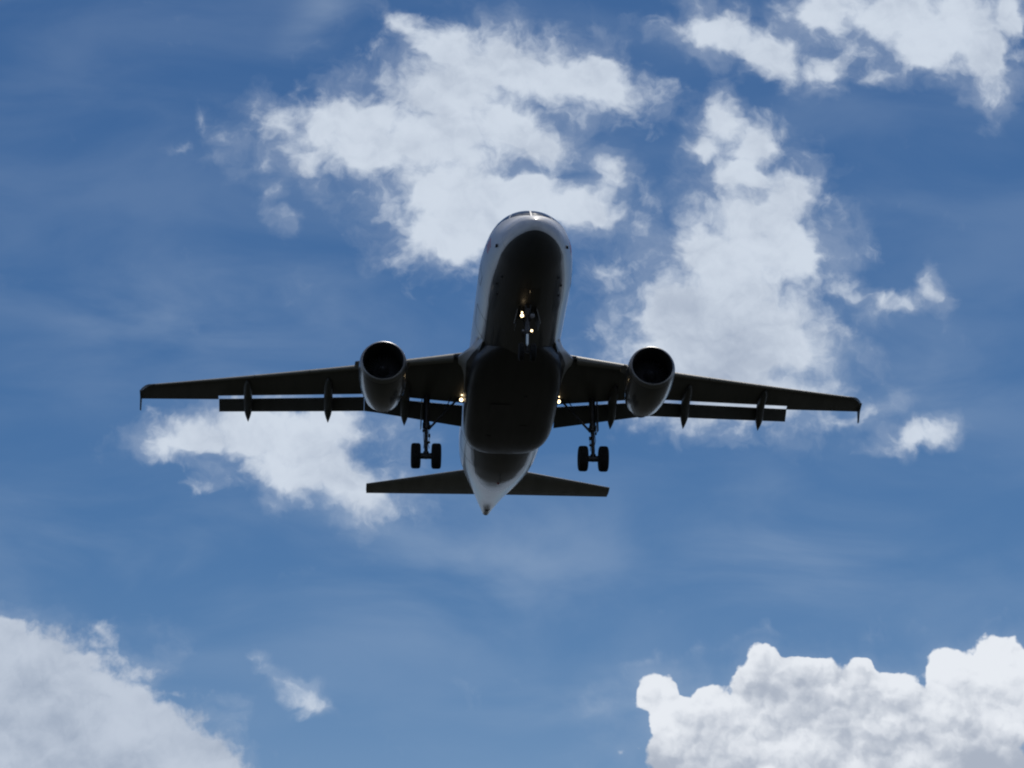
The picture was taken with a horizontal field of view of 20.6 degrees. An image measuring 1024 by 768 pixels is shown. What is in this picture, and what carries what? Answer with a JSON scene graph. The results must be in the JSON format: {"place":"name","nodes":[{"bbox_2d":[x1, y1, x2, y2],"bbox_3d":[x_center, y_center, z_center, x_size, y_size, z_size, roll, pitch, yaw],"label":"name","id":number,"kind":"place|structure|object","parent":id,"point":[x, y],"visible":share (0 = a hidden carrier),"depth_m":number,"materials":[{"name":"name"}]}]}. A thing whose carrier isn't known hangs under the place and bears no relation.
{"place":"outdoors","nodes":[
{"label":"outdoors","id":0,"kind":"place"},
{"bbox_2d":[140,211,861,514],"bbox_3d":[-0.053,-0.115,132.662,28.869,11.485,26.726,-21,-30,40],"label":"airliner","id":1,"kind":"object","parent":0,"point":[513,375],"visible":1,"depth_m":127.08,"materials":[{"name":"paint"}]},
{"bbox_2d":[0,0,1023,767],"label":"sky","id":2,"kind":"structure","parent":0,"point":[821,196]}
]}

